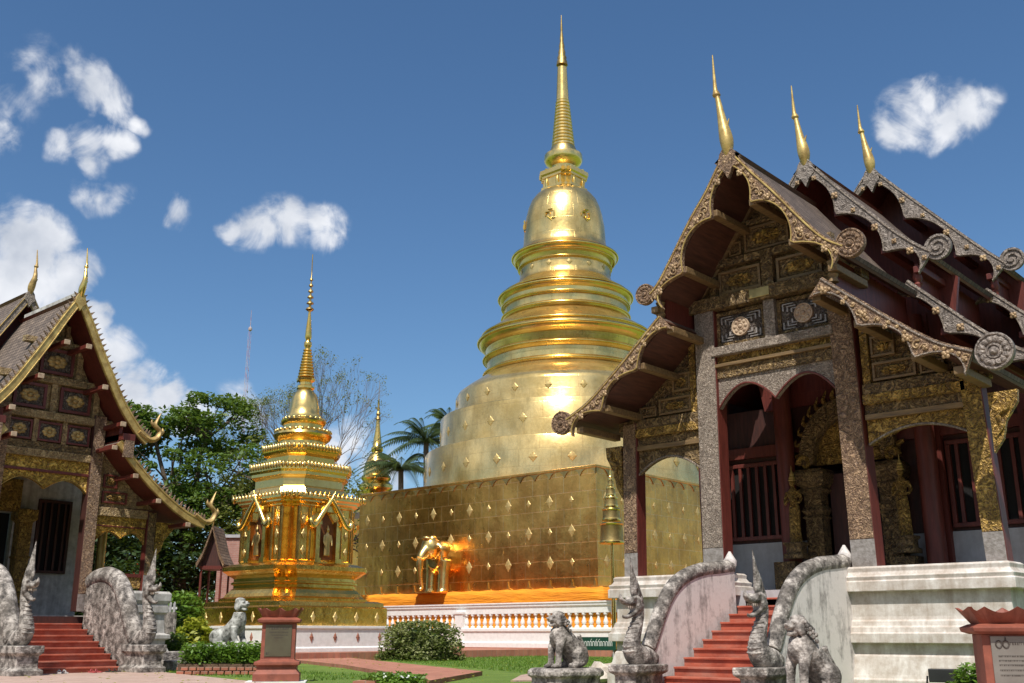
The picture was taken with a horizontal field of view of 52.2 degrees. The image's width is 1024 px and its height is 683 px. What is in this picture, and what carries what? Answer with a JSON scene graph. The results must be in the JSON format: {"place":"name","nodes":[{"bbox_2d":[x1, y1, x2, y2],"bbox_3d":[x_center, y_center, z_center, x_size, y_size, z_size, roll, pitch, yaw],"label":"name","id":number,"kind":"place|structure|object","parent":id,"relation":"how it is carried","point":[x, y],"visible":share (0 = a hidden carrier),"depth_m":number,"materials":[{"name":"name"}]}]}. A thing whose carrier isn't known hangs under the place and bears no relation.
{"place":"outdoors","nodes":[
{"label":"outdoors","id":0,"kind":"place"},
{"bbox_2d":[77,559,164,615],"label":"flower bush","id":1,"kind":"object","parent":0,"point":[120,567],"visible":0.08,"depth_m":47.96,"materials":[{"name":"green plant"}]},
{"bbox_2d":[0,672,260,682],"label":"forecourt","id":2,"kind":"structure","parent":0,"point":[126,677],"depth_m":23.51,"materials":[{"name":"beige concrete"}]},
{"bbox_2d":[0,543,44,676],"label":"naga balustrade","id":3,"kind":"object","parent":2,"relation":"on","point":[19,655],"visible":1,"depth_m":25.42,"materials":[{"name":"stone"}]},
{"bbox_2d":[0,248,218,673],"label":"temple hall","id":4,"kind":"structure","parent":2,"relation":"on","point":[76,480],"depth_m":31.16,"materials":[{"name":"paint"}]},
{"bbox_2d":[0,513,9,564],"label":"window","id":5,"kind":"structure","parent":4,"relation":"in","point":[4,517],"depth_m":32.38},
{"bbox_2d":[32,499,72,573],"bbox_3d":[-14.582,6.184,33.118,0.100,2.280,1.080,-14,-21,40],"label":"window","id":6,"kind":"structure","parent":4,"relation":"in","point":[52,528],"depth_m":33.13,"materials":[{"name":"brown wood"}]},
{"bbox_2d":[82,550,166,672],"bbox_3d":[-10.766,7.424,28.840,3.854,3.210,0.739,-14,-21,40],"label":"naga balustrade","id":7,"kind":"object","parent":2,"relation":"on","point":[119,631],"visible":0.99,"depth_m":28.39,"materials":[{"name":"stone"}]},
{"bbox_2d":[166,656,612,682],"bbox_3d":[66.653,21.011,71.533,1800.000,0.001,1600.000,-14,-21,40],"label":"lawn","id":8,"kind":"structure","parent":0,"point":[495,676],"depth_m":26.97,"materials":[{"name":"green plant"}]},
{"bbox_2d":[75,533,158,615],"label":"leafy tree","id":9,"kind":"object","parent":8,"relation":"on","point":[116,551],"visible":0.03,"depth_m":49.82,"materials":[{"name":"green plant"}]},
{"bbox_2d":[164,602,176,633],"bbox_3d":[-13.102,10.589,38.613,1.800,1.870,0.090,-9,-18,29],"label":"picket fence","id":10,"kind":"object","parent":8,"relation":"on","point":[170,617],"visible":0.18,"depth_m":38.33,"materials":[{"name":"grey paint"}]},
{"bbox_2d":[161,651,184,670],"bbox_3d":[-9.348,9.066,29.683,1.500,0.500,1.500,-14,-21,40],"label":"stone step","id":11,"kind":"object","parent":8,"relation":"on","point":[169,659],"visible":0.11,"depth_m":29.32,"materials":[{"name":"grey stone"}]},
{"bbox_2d":[112,505,239,605],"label":"leafy tree","id":12,"kind":"object","parent":8,"relation":"on","point":[184,567],"visible":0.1,"depth_m":56.36,"materials":[{"name":"green plant"}]},
{"bbox_2d":[165,631,188,650],"bbox_3d":[-12.033,10.895,37.197,1.150,1.142,1.185,-14,-21,40],"label":"clipped bush","id":13,"kind":"object","parent":8,"relation":"on","point":[173,643],"visible":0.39,"depth_m":37.09,"materials":[{"name":"green plant"}]},
{"bbox_2d":[158,570,214,602],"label":"trees","id":14,"kind":"object","parent":8,"relation":"on","point":[202,590],"depth_m":102.83,"materials":[{"name":"green plant"}]},
{"bbox_2d":[168,590,211,642],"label":"clipped bush","id":15,"kind":"object","parent":8,"relation":"on","point":[184,609],"visible":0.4,"depth_m":41.02,"materials":[{"name":"green plant"}]},
{"bbox_2d":[175,615,211,648],"bbox_3d":[-12.061,11.229,39.586,1.608,1.720,1.612,-14,-21,40],"label":"clipped bush","id":16,"kind":"object","parent":8,"relation":"on","point":[194,628],"visible":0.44,"depth_m":39.38,"materials":[{"name":"green plant"}]},
{"bbox_2d":[125,391,266,600],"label":"leafy tree","id":17,"kind":"object","parent":8,"relation":"on","point":[202,428],"visible":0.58,"depth_m":59.39,"materials":[{"name":"green plant"}]},
{"bbox_2d":[196,522,233,605],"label":"spirit shrine","id":18,"kind":"object","parent":8,"relation":"on","point":[215,555],"visible":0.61,"depth_m":45.19,"materials":[{"name":"red wood"}]},
{"bbox_2d":[176,640,260,674],"bbox_3d":[-7.316,8.054,26.645,2.303,0.856,1.304,0,-16,0],"label":"flower bed","id":19,"kind":"object","parent":8,"relation":"on","point":[195,656],"visible":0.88,"depth_m":26.24,"materials":[{"name":"plant"}]},
{"bbox_2d":[204,598,249,662],"bbox_3d":[-7.508,7.868,28.049,1.584,1.930,1.296,-7,-17,23],"label":"lion statue","id":20,"kind":"object","parent":8,"relation":"on","point":[232,629],"visible":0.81,"depth_m":27.94,"materials":[{"name":"stone"}]},
{"bbox_2d":[215,534,239,601],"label":"brick building","id":21,"kind":"structure","parent":8,"relation":"on","point":[233,541],"depth_m":51.93,"materials":[{"name":"pink paint"}]},
{"bbox_2d":[239,310,251,469],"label":"radio mast","id":22,"kind":"object","parent":8,"relation":"on","point":[250,328],"visible":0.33,"depth_m":139.14,"materials":[{"name":"metal"}]},
{"bbox_2d":[182,433,361,548],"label":"leafy tree","id":23,"kind":"object","parent":8,"relation":"on","point":[249,485],"visible":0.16,"depth_m":57.82,"materials":[{"name":"green plant"}]},
{"bbox_2d":[246,607,306,682],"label":"pedestal","id":24,"kind":"object","parent":8,"relation":"on","point":[277,662],"visible":1,"depth_m":22.11,"materials":[{"name":"stone"}]},
{"bbox_2d":[219,469,374,557],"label":"leafy tree","id":25,"kind":"object","parent":8,"relation":"on","point":[356,536],"visible":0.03,"depth_m":69.05,"materials":[{"name":"green plant"}]},
{"bbox_2d":[200,344,396,486],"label":"bare tree","id":26,"kind":"object","parent":8,"relation":"on","point":[287,405],"visible":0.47,"depth_m":65.47,"materials":[{"name":"grey plant"}]},
{"bbox_2d":[28,657,605,682],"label":"fallen leaves","id":27,"kind":"object","parent":8,"relation":"on","point":[351,668],"visible":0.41,"depth_m":25.82,"materials":[{"name":"plant"}]},
{"bbox_2d":[347,452,424,491],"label":"palm tree","id":28,"kind":"object","parent":8,"relation":"on","point":[409,466],"visible":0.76,"depth_m":77.85,"materials":[{"name":"green plant"}]},
{"bbox_2d":[296,658,481,682],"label":"garden walk","id":29,"kind":"structure","parent":8,"relation":"on","point":[434,673],"depth_m":27.72,"materials":[{"name":"brick"}]},
{"bbox_2d":[361,670,428,682],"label":"flower bush","id":30,"kind":"object","parent":8,"relation":"on","point":[381,676],"visible":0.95,"depth_m":20.53,"materials":[{"name":"green plant"}]},
{"bbox_2d":[359,418,440,486],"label":"palm tree","id":31,"kind":"object","parent":8,"relation":"on","point":[425,440],"visible":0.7,"depth_m":78.47,"materials":[{"name":"green plant"}]},
{"bbox_2d":[374,618,465,660],"bbox_3d":[-3.524,11.536,40.444,3.792,1.612,2.980,-14,-21,40],"label":"clipped bush","id":32,"kind":"object","parent":8,"relation":"on","point":[415,640],"visible":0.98,"depth_m":39.58,"materials":[{"name":"green plant"}]},
{"bbox_2d":[400,407,452,453],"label":"palm tree","id":33,"kind":"object","parent":8,"relation":"on","point":[438,413],"visible":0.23,"depth_m":81.68,"materials":[{"name":"green plant"}]},
{"bbox_2d":[528,611,603,682],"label":"lion statue","id":34,"kind":"object","parent":8,"relation":"on","point":[567,646],"visible":1,"depth_m":19.03,"materials":[{"name":"stone"}]},
{"bbox_2d":[582,637,615,656],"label":"notice board","id":35,"kind":"object","parent":8,"relation":"on","point":[597,643],"visible":0.84,"depth_m":41.96,"materials":[{"name":"metal"}]},
{"bbox_2d":[591,661,611,671],"bbox_3d":[1.934,7.051,22.293,0.783,0.447,0.580,-14,-21,40],"label":"rock","id":36,"kind":"object","parent":8,"relation":"on","point":[596,664],"visible":0.24,"depth_m":22.15,"materials":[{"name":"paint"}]},
{"bbox_2d":[608,551,736,682],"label":"naga balustrade","id":37,"kind":"object","parent":8,"relation":"on","point":[695,605],"visible":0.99,"depth_m":18.37,"materials":[{"name":"stone"}]},
{"bbox_2d":[551,55,1023,682],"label":"temple hall","id":38,"kind":"structure","parent":8,"relation":"on","point":[837,347],"depth_m":21.09,"materials":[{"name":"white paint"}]},
{"bbox_2d":[729,460,781,541],"bbox_3d":[5.641,3.717,24.282,1.480,1.780,0.100,-14,-21,40],"label":"window","id":39,"kind":"structure","parent":38,"relation":"in","point":[754,492],"depth_m":24.27,"materials":[{"name":"red wood"}]},
{"bbox_2d":[783,468,810,558],"bbox_3d":[6.189,3.734,22.936,0.442,2.023,0.391,-14,-21,40],"label":"guardian statue","id":40,"kind":"object","parent":38,"relation":"on","point":[796,546],"visible":1,"depth_m":22.78,"materials":[{"name":"gold metal"}]},
{"bbox_2d":[830,471,885,566],"bbox_3d":[7.540,4.094,22.567,1.200,2.650,0.140,-14,-21,40],"label":"door","id":41,"kind":"structure","parent":38,"relation":"in","point":[841,536],"depth_m":22.88,"materials":[{"name":"brown wood"}]},
{"bbox_2d":[891,454,922,553],"bbox_3d":[8.000,3.298,21.376,0.442,2.023,0.391,-14,-21,40],"label":"guardian statue","id":42,"kind":"object","parent":38,"relation":"on","point":[907,539],"visible":1,"depth_m":21.23,"materials":[{"name":"gold metal"}]},
{"bbox_2d":[944,432,1023,527],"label":"window","id":43,"kind":"structure","parent":38,"relation":"in","point":[963,497],"depth_m":21.00,"materials":[{"name":"red wood"}]},
{"bbox_2d":[732,545,854,682],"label":"naga balustrade","id":44,"kind":"object","parent":8,"relation":"on","point":[815,593],"visible":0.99,"depth_m":17.19,"materials":[{"name":"stone"}]},
{"bbox_2d":[295,648,547,659],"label":"terrace","id":45,"kind":"structure","parent":0,"point":[470,652],"depth_m":44.53,"materials":[{"name":"brick"}]},
{"bbox_2d":[203,254,397,652],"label":"stupa","id":46,"kind":"object","parent":45,"relation":"on","point":[296,526],"visible":0.96,"depth_m":42.83,"materials":[{"name":"gold paint"}]},
{"bbox_2d":[0,0,1023,601],"label":"sky","id":47,"kind":"structure","parent":0,"point":[201,154],"materials":[{"name":"blue"}]},
{"bbox_2d":[511,674,531,681],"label":"stone walk","id":48,"kind":"structure","parent":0,"point":[524,678],"depth_m":22.77,"materials":[{"name":"beige stone"}]},
{"bbox_2d":[456,647,616,656],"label":"terrace","id":49,"kind":"structure","parent":0,"point":[601,653],"depth_m":46.48,"materials":[{"name":"brick"}]},
{"bbox_2d":[352,380,392,590],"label":"stupa","id":50,"kind":"object","parent":49,"relation":"on","point":[381,484],"visible":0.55,"depth_m":79.22,"materials":[{"name":"gold metal"}]},
{"bbox_2d":[384,600,616,647],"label":"balustrade","id":51,"kind":"object","parent":49,"relation":"on","point":[522,625],"visible":0.45,"depth_m":51.10,"materials":[{"name":"white paint"}]},
{"bbox_2d":[357,15,702,594],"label":"stupa","id":52,"kind":"object","parent":49,"relation":"on","point":[510,494],"visible":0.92,"depth_m":59.86,"materials":[{"name":"gold metal"}]},
{"bbox_2d":[403,535,456,593],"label":"elephant statue","id":53,"kind":"object","parent":52,"relation":"on","point":[438,555],"visible":0.97,"depth_m":57.22,"materials":[{"name":"gold metal"}]},
{"bbox_2d":[361,586,616,605],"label":"orange cloth","id":54,"kind":"object","parent":52,"relation":"on","point":[599,593],"visible":0.42,"depth_m":53.83,"materials":[{"name":"orange fabric"}]},
{"bbox_2d":[599,469,623,648],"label":"ceremonial umbrella","id":55,"kind":"object","parent":49,"relation":"on","point":[611,525],"visible":0.93,"depth_m":46.55,"materials":[{"name":"gold metal"}]},
{"bbox_2d":[589,666,606,682],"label":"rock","id":56,"kind":"object","parent":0,"point":[603,678],"visible":0.23,"depth_m":21.44,"materials":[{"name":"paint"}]},
{"bbox_2d":[926,668,964,682],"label":"flood lamp","id":57,"kind":"object","parent":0,"point":[939,675],"visible":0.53,"depth_m":16.13,"materials":[{"name":"black metal"}]},
{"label":"paved court","id":58,"kind":"structure","parent":0,"visible":0},
{"bbox_2d":[783,615,841,682],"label":"lion statue","id":59,"kind":"object","parent":58,"relation":"on","point":[810,657],"visible":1,"depth_m":14.86,"materials":[{"name":"stone"}]},
{"bbox_2d":[946,662,976,682],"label":"clipped bush","id":60,"kind":"object","parent":58,"relation":"on","point":[963,671],"visible":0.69,"depth_m":12.20,"materials":[{"name":"green plant"}]},
{"bbox_2d":[955,606,1023,682],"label":"information sign","id":61,"kind":"object","parent":58,"relation":"on","point":[998,640],"visible":1,"depth_m":10.91,"materials":[{"name":"stone"}]}
]}

